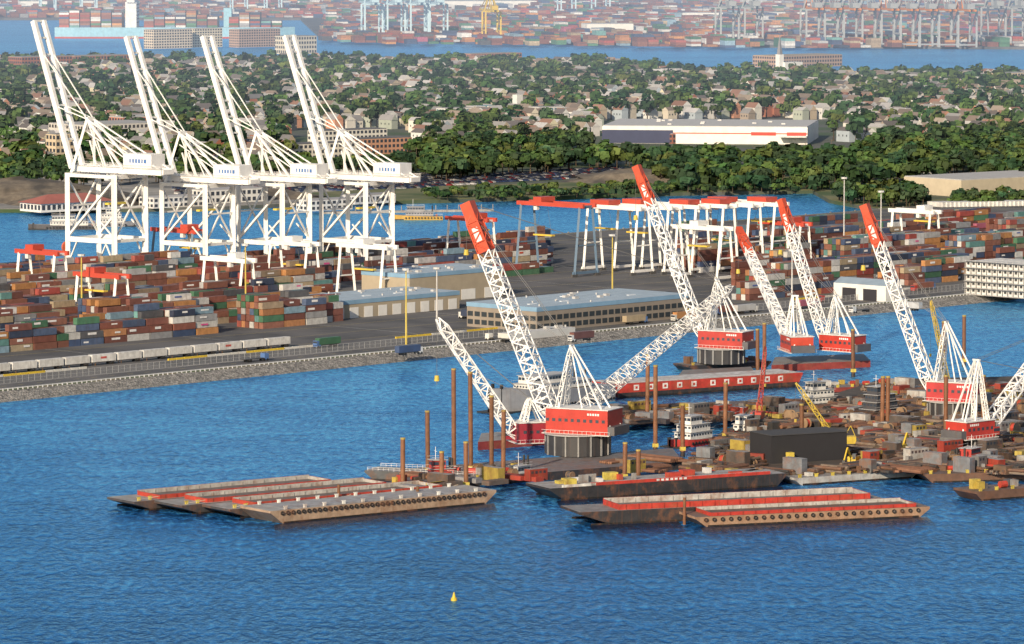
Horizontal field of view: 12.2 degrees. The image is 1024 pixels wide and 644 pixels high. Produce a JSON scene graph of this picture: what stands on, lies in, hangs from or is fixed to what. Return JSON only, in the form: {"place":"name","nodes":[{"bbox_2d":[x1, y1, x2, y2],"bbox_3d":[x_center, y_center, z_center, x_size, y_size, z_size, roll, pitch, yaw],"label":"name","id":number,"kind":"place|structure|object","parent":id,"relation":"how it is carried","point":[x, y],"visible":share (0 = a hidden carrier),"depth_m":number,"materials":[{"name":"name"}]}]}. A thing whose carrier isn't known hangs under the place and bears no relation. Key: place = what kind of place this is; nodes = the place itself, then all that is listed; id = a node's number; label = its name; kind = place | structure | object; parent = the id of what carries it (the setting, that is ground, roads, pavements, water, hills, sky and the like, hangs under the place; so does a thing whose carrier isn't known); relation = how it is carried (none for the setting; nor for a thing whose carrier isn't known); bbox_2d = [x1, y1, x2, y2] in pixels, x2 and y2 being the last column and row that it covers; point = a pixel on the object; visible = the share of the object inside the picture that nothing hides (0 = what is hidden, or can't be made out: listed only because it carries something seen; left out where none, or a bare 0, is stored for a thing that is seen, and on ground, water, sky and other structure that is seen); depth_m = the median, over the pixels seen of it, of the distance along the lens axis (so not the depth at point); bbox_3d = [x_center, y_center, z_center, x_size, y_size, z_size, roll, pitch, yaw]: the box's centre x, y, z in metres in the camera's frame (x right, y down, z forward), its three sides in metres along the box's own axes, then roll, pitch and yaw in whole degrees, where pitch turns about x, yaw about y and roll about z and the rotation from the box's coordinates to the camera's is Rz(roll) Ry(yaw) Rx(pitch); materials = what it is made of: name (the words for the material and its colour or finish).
{"place":"outdoors","nodes":[
{"label":"outdoors","id":0,"kind":"place"},
{"bbox_2d":[38,169,372,195],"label":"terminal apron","id":1,"kind":"object","parent":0,"point":[128,185],"visible":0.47,"depth_m":2993.99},
{"bbox_2d":[0,176,95,202],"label":"bare ground","id":2,"kind":"structure","parent":1,"relation":"on","point":[16,188],"depth_m":2831.10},
{"bbox_2d":[5,189,139,206],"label":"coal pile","id":3,"kind":"object","parent":1,"relation":"on","point":[120,198],"visible":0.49,"depth_m":2797.62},
{"bbox_2d":[0,148,417,185],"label":"shore trees","id":4,"kind":"object","parent":1,"relation":"on","point":[27,163],"visible":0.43,"depth_m":3069.91,"materials":[{"name":"green plant"}]},
{"bbox_2d":[0,284,965,388],"bbox_3d":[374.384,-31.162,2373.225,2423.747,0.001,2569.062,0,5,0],"label":"perimeter road","id":5,"kind":"structure","parent":0,"point":[438,338],"depth_m":1889.29,"materials":[{"name":"asphalt"}]},
{"bbox_2d":[241,281,935,361],"bbox_3d":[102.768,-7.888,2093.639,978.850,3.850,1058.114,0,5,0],"label":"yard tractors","id":6,"kind":"object","parent":5,"relation":"on","point":[572,336],"visible":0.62,"depth_m":2019.57,"materials":[{"name":"paint"}]},
{"bbox_2d":[0,57,974,212],"bbox_3d":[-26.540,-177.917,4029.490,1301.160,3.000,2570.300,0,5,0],"label":"bayonne land","id":7,"kind":"structure","parent":0,"point":[825,134],"depth_m":3046.76,"materials":[{"name":"plant"}]},
{"bbox_2d":[403,127,595,156],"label":"wooded belt","id":8,"kind":"object","parent":7,"relation":"on","point":[476,139],"visible":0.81,"depth_m":3312.96,"materials":[{"name":"green plant"}]},
{"bbox_2d":[0,53,1023,162],"bbox_3d":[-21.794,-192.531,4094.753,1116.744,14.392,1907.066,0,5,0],"label":"town houses","id":9,"kind":"structure","parent":7,"relation":"on","point":[810,110],"depth_m":3872.50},
{"bbox_2d":[0,49,1023,161],"bbox_3d":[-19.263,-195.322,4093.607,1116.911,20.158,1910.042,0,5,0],"label":"town trees","id":10,"kind":"object","parent":7,"relation":"on","point":[465,121],"visible":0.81,"depth_m":4089.19,"materials":[{"name":"green plant"}]},
{"bbox_2d":[8,27,1023,212],"bbox_3d":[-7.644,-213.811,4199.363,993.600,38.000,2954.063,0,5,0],"label":"town buildings","id":11,"kind":"structure","parent":7,"relation":"on","point":[378,140],"depth_m":3348.93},
{"bbox_2d":[434,165,625,185],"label":"import lot cars","id":12,"kind":"object","parent":7,"relation":"on","point":[551,174],"visible":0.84,"depth_m":3058.01,"materials":[{"name":"paint"}]},
{"bbox_2d":[561,168,669,183],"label":"bare ground","id":13,"kind":"structure","parent":7,"relation":"on","point":[620,175],"depth_m":3010.22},
{"bbox_2d":[420,177,829,199],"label":"shore shrubs","id":14,"kind":"object","parent":7,"relation":"on","point":[482,189],"visible":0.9,"depth_m":2895.21,"materials":[{"name":"green plant"}]},
{"bbox_2d":[602,119,818,144],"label":"box store","id":15,"kind":"structure","parent":7,"relation":"on","point":[713,131],"depth_m":3479.82,"materials":[{"name":"metal"}]},
{"bbox_2d":[412,120,1023,192],"bbox_3d":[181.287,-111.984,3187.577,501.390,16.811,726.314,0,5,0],"label":"wooded belt","id":16,"kind":"object","parent":7,"relation":"on","point":[983,147],"visible":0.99,"depth_m":3105.28,"materials":[{"name":"green plant"}]},
{"bbox_2d":[830,178,931,207],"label":"trees","id":17,"kind":"object","parent":7,"relation":"on","point":[910,192],"visible":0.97,"depth_m":2799.99,"materials":[{"name":"green plant"}]},
{"bbox_2d":[947,185,1023,201],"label":"shore trees","id":18,"kind":"object","parent":7,"relation":"on","point":[1001,193],"visible":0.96,"depth_m":2794.48,"materials":[{"name":"green plant"}]},
{"bbox_2d":[0,20,1023,643],"bbox_3d":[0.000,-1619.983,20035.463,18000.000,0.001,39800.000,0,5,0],"label":"water","id":19,"kind":"structure","parent":0,"point":[84,558],"depth_m":1388.69,"materials":[{"name":"liquid"}]},
{"bbox_2d":[28,213,95,229],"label":"ship","id":20,"kind":"object","parent":19,"relation":"on","point":[57,222],"visible":0.72,"depth_m":2623.30,"materials":[{"name":"paint"}]},
{"bbox_2d":[55,0,294,38],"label":"container ship","id":21,"kind":"object","parent":19,"relation":"on","point":[95,24],"visible":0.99,"depth_m":6027.48,"materials":[{"name":"paint"}]},
{"bbox_2d":[107,475,330,510],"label":"barge","id":22,"kind":"object","parent":19,"relation":"in","point":[164,493],"visible":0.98,"depth_m":1454.85,"materials":[{"name":"metal"}]},
{"bbox_2d":[154,477,385,514],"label":"barge","id":23,"kind":"object","parent":19,"relation":"in","point":[207,497],"visible":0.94,"depth_m":1446.12,"materials":[{"name":"metal"}]},
{"bbox_2d":[202,480,444,518],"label":"barge","id":24,"kind":"object","parent":19,"relation":"on","point":[228,507],"visible":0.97,"depth_m":1440.75,"materials":[{"name":"metal"}]},
{"bbox_2d":[240,483,495,523],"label":"barge","id":25,"kind":"object","parent":19,"relation":"on","point":[373,503],"visible":1,"depth_m":1426.13,"materials":[{"name":"metal"}]},
{"bbox_2d":[395,205,442,219],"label":"ferry","id":26,"kind":"object","parent":19,"relation":"on","point":[416,213],"visible":0.98,"depth_m":2700.51,"materials":[{"name":"paint"}]},
{"bbox_2d":[365,463,481,480],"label":"railed deck barge","id":27,"kind":"object","parent":19,"relation":"on","point":[382,473],"visible":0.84,"depth_m":1506.44,"materials":[{"name":"metal"}]},
{"bbox_2d":[434,317,545,443],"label":"floating crane","id":28,"kind":"object","parent":19,"relation":"on","point":[520,430],"visible":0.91,"depth_m":1562.34,"materials":[{"name":"paint"}]},
{"bbox_2d":[148,386,930,531],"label":"hull reflections","id":29,"kind":"object","parent":19,"relation":"on","point":[358,519],"visible":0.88,"depth_m":1410.67,"materials":[{"name":"liquid"}]},
{"bbox_2d":[407,432,681,485],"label":"crane barge","id":30,"kind":"object","parent":19,"relation":"on","point":[558,467],"visible":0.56,"depth_m":1532.18,"materials":[{"name":"metal"}]},
{"bbox_2d":[460,200,733,456],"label":"floating crane","id":31,"kind":"object","parent":30,"relation":"on","point":[580,430],"visible":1,"depth_m":1557.95,"materials":[{"name":"paint"}]},
{"bbox_2d":[477,367,614,413],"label":"grey survey ship","id":32,"kind":"object","parent":19,"relation":"on","point":[512,401],"visible":0.61,"depth_m":1714.62,"materials":[{"name":"paint"}]},
{"bbox_2d":[526,467,785,500],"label":"barge","id":33,"kind":"object","parent":19,"relation":"in","point":[609,484],"visible":1,"depth_m":1474.04,"materials":[{"name":"metal"}]},
{"bbox_2d":[660,407,716,448],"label":"tugboat","id":34,"kind":"object","parent":19,"relation":"on","point":[698,431],"visible":0.81,"depth_m":1599.81,"materials":[{"name":"paint"}]},
{"bbox_2d":[400,315,985,484],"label":"spuds","id":35,"kind":"object","parent":19,"relation":"in","point":[503,424],"visible":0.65,"depth_m":1517.82,"materials":[{"name":"metal"}]},
{"bbox_2d":[592,369,802,397],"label":"barge","id":36,"kind":"object","parent":19,"relation":"on","point":[706,382],"visible":0.89,"depth_m":1773.37,"materials":[{"name":"metal"}]},
{"bbox_2d":[560,487,880,524],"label":"barge","id":37,"kind":"object","parent":19,"relation":"on","point":[637,509],"visible":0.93,"depth_m":1416.64,"materials":[{"name":"metal"}]},
{"bbox_2d":[673,355,770,369],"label":"work barge","id":38,"kind":"object","parent":19,"relation":"on","point":[687,363],"visible":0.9,"depth_m":1855.45,"materials":[{"name":"metal"}]},
{"bbox_2d":[632,164,755,364],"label":"floating crane","id":39,"kind":"object","parent":38,"relation":"on","point":[720,346],"visible":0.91,"depth_m":1854.50,"materials":[{"name":"paint"}]},
{"bbox_2d":[679,354,908,410],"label":"crane barges","id":40,"kind":"object","parent":19,"relation":"in","point":[798,363],"visible":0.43,"depth_m":1858.62,"materials":[{"name":"metal"}]},
{"bbox_2d":[859,203,991,414],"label":"floating crane","id":41,"kind":"object","parent":40,"relation":"on","point":[934,389],"visible":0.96,"depth_m":1663.93,"materials":[{"name":"paint"}]},
{"bbox_2d":[941,340,1023,446],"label":"floating crane","id":42,"kind":"object","parent":40,"relation":"on","point":[975,427],"visible":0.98,"depth_m":1566.32,"materials":[{"name":"paint"}]},
{"bbox_2d":[679,497,929,526],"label":"barge","id":43,"kind":"object","parent":19,"relation":"on","point":[790,512],"visible":1,"depth_m":1410.14,"materials":[{"name":"metal"}]},
{"bbox_2d":[799,374,836,403],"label":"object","id":44,"kind":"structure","parent":19,"relation":"on","point":[821,391],"depth_m":1711.01,"materials":[{"name":"paint"}]},
{"bbox_2d":[782,461,915,484],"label":"work barge","id":45,"kind":"object","parent":19,"relation":"on","point":[808,478],"visible":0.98,"depth_m":1501.63,"materials":[{"name":"metal"}]},
{"bbox_2d":[708,376,1023,467],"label":"pier","id":46,"kind":"structure","parent":19,"relation":"in","point":[853,391],"depth_m":1737.69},
{"bbox_2d":[398,377,1023,487],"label":"yard plant","id":47,"kind":"object","parent":46,"relation":"on","point":[493,475],"visible":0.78,"depth_m":1551.97,"materials":[{"name":"metal"}]},
{"bbox_2d":[749,427,847,463],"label":"tarpaulin shed","id":48,"kind":"structure","parent":46,"relation":"on","point":[776,446],"depth_m":1536.58,"materials":[{"name":"fabric"}]},
{"bbox_2d":[622,381,1023,474],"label":"yard materials","id":49,"kind":"object","parent":46,"relation":"on","point":[1006,451],"visible":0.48,"depth_m":1599.12,"materials":[{"name":"metal"}]},
{"bbox_2d":[860,378,898,411],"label":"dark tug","id":50,"kind":"object","parent":19,"relation":"on","point":[871,402],"visible":0.45,"depth_m":1670.63,"materials":[{"name":"paint"}]},
{"bbox_2d":[916,461,1023,482],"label":"work barge","id":51,"kind":"object","parent":19,"relation":"on","point":[949,475],"visible":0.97,"depth_m":1502.90,"materials":[{"name":"metal"}]},
{"bbox_2d":[953,478,1023,500],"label":"work barge","id":52,"kind":"object","parent":19,"relation":"on","point":[978,489],"visible":1,"depth_m":1461.06,"materials":[{"name":"metal"}]},
{"bbox_2d":[0,206,1023,390],"bbox_3d":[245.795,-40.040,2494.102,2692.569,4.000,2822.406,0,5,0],"label":"terminal yard","id":53,"kind":"structure","parent":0,"point":[563,260],"depth_m":2165.84,"materials":[{"name":"asphalt"}]},
{"bbox_2d":[14,244,69,273],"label":"rtg stack","id":54,"kind":"object","parent":53,"relation":"on","point":[30,249],"visible":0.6,"depth_m":2133.87,"materials":[{"name":"metal"}]},
{"bbox_2d":[73,266,131,305],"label":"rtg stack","id":55,"kind":"object","parent":53,"relation":"on","point":[88,273],"visible":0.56,"depth_m":2006.26,"materials":[{"name":"metal"}]},
{"bbox_2d":[31,20,174,256],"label":"gantry crane","id":56,"kind":"object","parent":53,"relation":"on","point":[143,165],"visible":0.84,"depth_m":2286.21,"materials":[{"name":"metal"}]},
{"bbox_2d":[0,336,289,373],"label":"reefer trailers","id":57,"kind":"object","parent":53,"relation":"on","point":[107,358],"visible":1,"depth_m":1859.21,"materials":[{"name":"paint"}]},
{"bbox_2d":[150,224,202,254],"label":"gantry crane","id":58,"kind":"object","parent":53,"relation":"on","point":[183,230],"visible":0.47,"depth_m":2293.24,"materials":[{"name":"metal"}]},
{"bbox_2d":[124,36,260,255],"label":"gantry crane","id":59,"kind":"object","parent":53,"relation":"on","point":[231,175],"visible":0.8,"depth_m":2281.58,"materials":[{"name":"metal"}]},
{"bbox_2d":[200,252,256,285],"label":"rtg stack","id":60,"kind":"object","parent":53,"relation":"on","point":[231,258],"visible":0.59,"depth_m":2087.19,"materials":[{"name":"metal"}]},
{"bbox_2d":[200,35,337,254],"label":"gantry crane","id":61,"kind":"object","parent":53,"relation":"on","point":[308,174],"visible":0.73,"depth_m":2290.45,"materials":[{"name":"metal"}]},
{"bbox_2d":[266,235,320,274],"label":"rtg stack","id":62,"kind":"object","parent":53,"relation":"on","point":[287,242],"visible":0.67,"depth_m":2186.35,"materials":[{"name":"metal"}]},
{"bbox_2d":[282,35,420,262],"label":"gantry crane","id":63,"kind":"object","parent":53,"relation":"on","point":[391,173],"visible":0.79,"depth_m":2298.67,"materials":[{"name":"metal"}]},
{"bbox_2d":[336,238,398,291],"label":"gantry crane","id":64,"kind":"object","parent":53,"relation":"on","point":[358,244],"visible":0.63,"depth_m":2129.42,"materials":[{"name":"metal"}]},
{"bbox_2d":[309,286,459,318],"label":"warehouse","id":65,"kind":"structure","parent":53,"relation":"on","point":[373,302],"depth_m":2072.11,"materials":[{"name":"metal"}]},
{"bbox_2d":[361,263,502,299],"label":"warehouse","id":66,"kind":"structure","parent":53,"relation":"on","point":[468,281],"depth_m":2134.64,"materials":[{"name":"metal"}]},
{"bbox_2d":[445,212,496,248],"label":"gantry crane","id":67,"kind":"object","parent":53,"relation":"on","point":[458,218],"visible":0.37,"depth_m":2352.70,"materials":[{"name":"metal"}]},
{"bbox_2d":[78,177,883,344],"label":"light poles","id":68,"kind":"object","parent":53,"relation":"on","point":[436,268],"visible":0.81,"depth_m":2033.13,"materials":[{"name":"metal"}]},
{"bbox_2d":[3,283,965,383],"bbox_3d":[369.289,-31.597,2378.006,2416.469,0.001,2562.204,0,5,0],"label":"road kerb strip","id":69,"kind":"object","parent":53,"relation":"on","point":[351,349],"depth_m":1885.15,"materials":[{"name":"concrete"}]},
{"bbox_2d":[0,287,909,376],"bbox_3d":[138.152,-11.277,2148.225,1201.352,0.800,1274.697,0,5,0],"label":"jersey barriers","id":70,"kind":"object","parent":69,"relation":"on","point":[178,358],"visible":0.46,"depth_m":1893.35,"materials":[{"name":"paint"}]},
{"bbox_2d":[0,284,963,383],"bbox_3d":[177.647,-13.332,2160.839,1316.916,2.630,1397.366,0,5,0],"label":"perimeter fence","id":71,"kind":"object","parent":69,"relation":"on","point":[357,342],"visible":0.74,"depth_m":1886.78,"materials":[{"name":"metal"}]},
{"bbox_2d":[0,293,973,390],"bbox_3d":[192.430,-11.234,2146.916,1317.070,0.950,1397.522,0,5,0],"label":"guard rail","id":72,"kind":"object","parent":53,"relation":"on","point":[429,347],"visible":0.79,"depth_m":1879.04,"materials":[{"name":"metal"}]},
{"bbox_2d":[0,293,974,390],"bbox_3d":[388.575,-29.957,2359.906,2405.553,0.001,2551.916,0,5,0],"label":"seawall grass verge","id":73,"kind":"structure","parent":53,"relation":"on","point":[306,359],"depth_m":1877.12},
{"bbox_2d":[0,294,1020,402],"bbox_3d":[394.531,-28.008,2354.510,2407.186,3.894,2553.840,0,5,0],"label":"seawall","id":74,"kind":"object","parent":53,"relation":"on","point":[192,377],"visible":0.72,"depth_m":1884.89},
{"bbox_2d":[0,207,1023,352],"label":"container stacks","id":75,"kind":"object","parent":53,"relation":"on","point":[159,283],"visible":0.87,"depth_m":2200.23,"materials":[{"name":"paint"}]},
{"bbox_2d":[0,212,1019,346],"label":"shipping containers","id":76,"kind":"object","parent":75,"relation":"on","point":[158,327],"visible":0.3,"depth_m":2164.52,"materials":[{"name":"metal"}]},
{"bbox_2d":[498,325,574,340],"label":"truck","id":77,"kind":"object","parent":53,"relation":"on","point":[540,333],"visible":0.64,"depth_m":1957.70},
{"bbox_2d":[515,196,600,277],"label":"gantry crane","id":78,"kind":"object","parent":53,"relation":"on","point":[538,201],"visible":0.99,"depth_m":2273.93,"materials":[{"name":"metal"}]},
{"bbox_2d":[466,288,687,329],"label":"warehouse","id":79,"kind":"structure","parent":53,"relation":"on","point":[592,308],"depth_m":2008.40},
{"bbox_2d":[580,199,655,275],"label":"gantry crane","id":80,"kind":"object","parent":53,"relation":"on","point":[614,204],"visible":0.84,"depth_m":2285.55,"materials":[{"name":"metal"}]},
{"bbox_2d":[611,198,686,274],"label":"gantry crane","id":81,"kind":"object","parent":53,"relation":"on","point":[633,201],"visible":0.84,"depth_m":2292.98,"materials":[{"name":"metal"}]},
{"bbox_2d":[638,198,710,273],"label":"gantry crane","id":82,"kind":"object","parent":53,"relation":"on","point":[695,204],"visible":0.67,"depth_m":2291.86,"materials":[{"name":"metal"}]},
{"bbox_2d":[665,198,737,272],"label":"gantry crane","id":83,"kind":"object","parent":53,"relation":"on","point":[724,203],"visible":0.53,"depth_m":2296.52,"materials":[{"name":"metal"}]},
{"bbox_2d":[670,220,734,281],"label":"gantry crane","id":84,"kind":"object","parent":53,"relation":"on","point":[694,225],"visible":0.75,"depth_m":2245.15,"materials":[{"name":"metal"}]},
{"bbox_2d":[695,196,763,252],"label":"gantry crane","id":85,"kind":"object","parent":53,"relation":"on","point":[734,200],"visible":0.41,"depth_m":2305.39,"materials":[{"name":"metal"}]},
{"bbox_2d":[722,196,789,249],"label":"gantry crane","id":86,"kind":"object","parent":53,"relation":"on","point":[769,201],"visible":0.45,"depth_m":2309.93,"materials":[{"name":"metal"}]},
{"bbox_2d":[834,276,899,301],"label":"maintenance shed","id":87,"kind":"structure","parent":53,"relation":"on","point":[867,289],"depth_m":2135.37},
{"bbox_2d":[888,205,941,230],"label":"rtg stack","id":88,"kind":"object","parent":53,"relation":"on","point":[919,210],"visible":0.56,"depth_m":2402.50,"materials":[{"name":"metal"}]},
{"bbox_2d":[927,200,1023,207],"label":"parked trailers","id":89,"kind":"object","parent":53,"relation":"on","point":[943,204],"visible":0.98,"depth_m":2767.61,"materials":[{"name":"paint"}]},
{"bbox_2d":[963,258,1023,298],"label":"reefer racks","id":90,"kind":"object","parent":53,"relation":"on","point":[997,277],"visible":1,"depth_m":2157.22,"materials":[{"name":"metal"}]},
{"bbox_2d":[0,11,1023,49],"bbox_3d":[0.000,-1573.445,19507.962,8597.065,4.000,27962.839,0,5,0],"label":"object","id":91,"kind":"structure","parent":0,"point":[312,25],"depth_m":5851.93,"materials":[{"name":"concrete"}]},
{"bbox_2d":[18,0,976,29],"bbox_3d":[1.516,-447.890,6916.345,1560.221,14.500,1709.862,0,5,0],"label":"port sheds","id":92,"kind":"object","parent":91,"relation":"on","point":[626,26],"visible":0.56,"depth_m":7411.09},
{"bbox_2d":[0,0,1023,47],"bbox_3d":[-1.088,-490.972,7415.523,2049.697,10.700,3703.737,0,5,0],"label":"shipping containers","id":93,"kind":"object","parent":91,"relation":"on","point":[653,22],"visible":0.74,"depth_m":6400.17,"materials":[{"name":"metal"}]},
{"bbox_2d":[715,0,739,38],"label":"crane","id":94,"kind":"object","parent":91,"relation":"on","point":[729,4],"visible":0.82,"depth_m":5749.77,"materials":[{"name":"metal"}]},
{"bbox_2d":[874,0,899,45],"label":"crane","id":95,"kind":"object","parent":91,"relation":"on","point":[891,6],"visible":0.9,"depth_m":5632.11,"materials":[{"name":"metal"}]},
{"bbox_2d":[892,0,919,46],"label":"crane","id":96,"kind":"object","parent":91,"relation":"on","point":[911,7],"visible":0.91,"depth_m":5622.12,"materials":[{"name":"metal"}]},
{"bbox_2d":[905,0,938,46],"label":"crane","id":97,"kind":"object","parent":91,"relation":"on","point":[931,7],"visible":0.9,"depth_m":5611.82,"materials":[{"name":"metal"}]},
{"bbox_2d":[924,0,957,46],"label":"crane","id":98,"kind":"object","parent":91,"relation":"on","point":[949,7],"visible":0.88,"depth_m":5602.87,"materials":[{"name":"metal"}]},
{"bbox_2d":[951,0,977,47],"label":"crane","id":99,"kind":"object","parent":91,"relation":"on","point":[968,7],"visible":1,"depth_m":5593.29,"materials":[{"name":"metal"}]},
{"bbox_2d":[980,0,1006,35],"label":"crane","id":100,"kind":"object","parent":91,"relation":"on","point":[997,4],"visible":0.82,"depth_m":5750.03,"materials":[{"name":"metal"}]},
{"bbox_2d":[312,177,946,208],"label":"shoreline","id":101,"kind":"structure","parent":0,"point":[410,194],"depth_m":2900.85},
{"bbox_2d":[171,173,439,193],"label":"import lot cars","id":102,"kind":"object","parent":101,"relation":"on","point":[426,180],"visible":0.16,"depth_m":2953.78,"materials":[{"name":"paint"}]},
{"bbox_2d":[735,226,816,353],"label":"floating crane","id":103,"kind":"object","parent":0,"point":[791,341],"visible":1,"depth_m":1882.41,"materials":[{"name":"paint"}]},
{"bbox_2d":[777,198,870,352],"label":"floating crane","id":104,"kind":"object","parent":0,"point":[834,340],"visible":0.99,"depth_m":1868.65,"materials":[{"name":"paint"}]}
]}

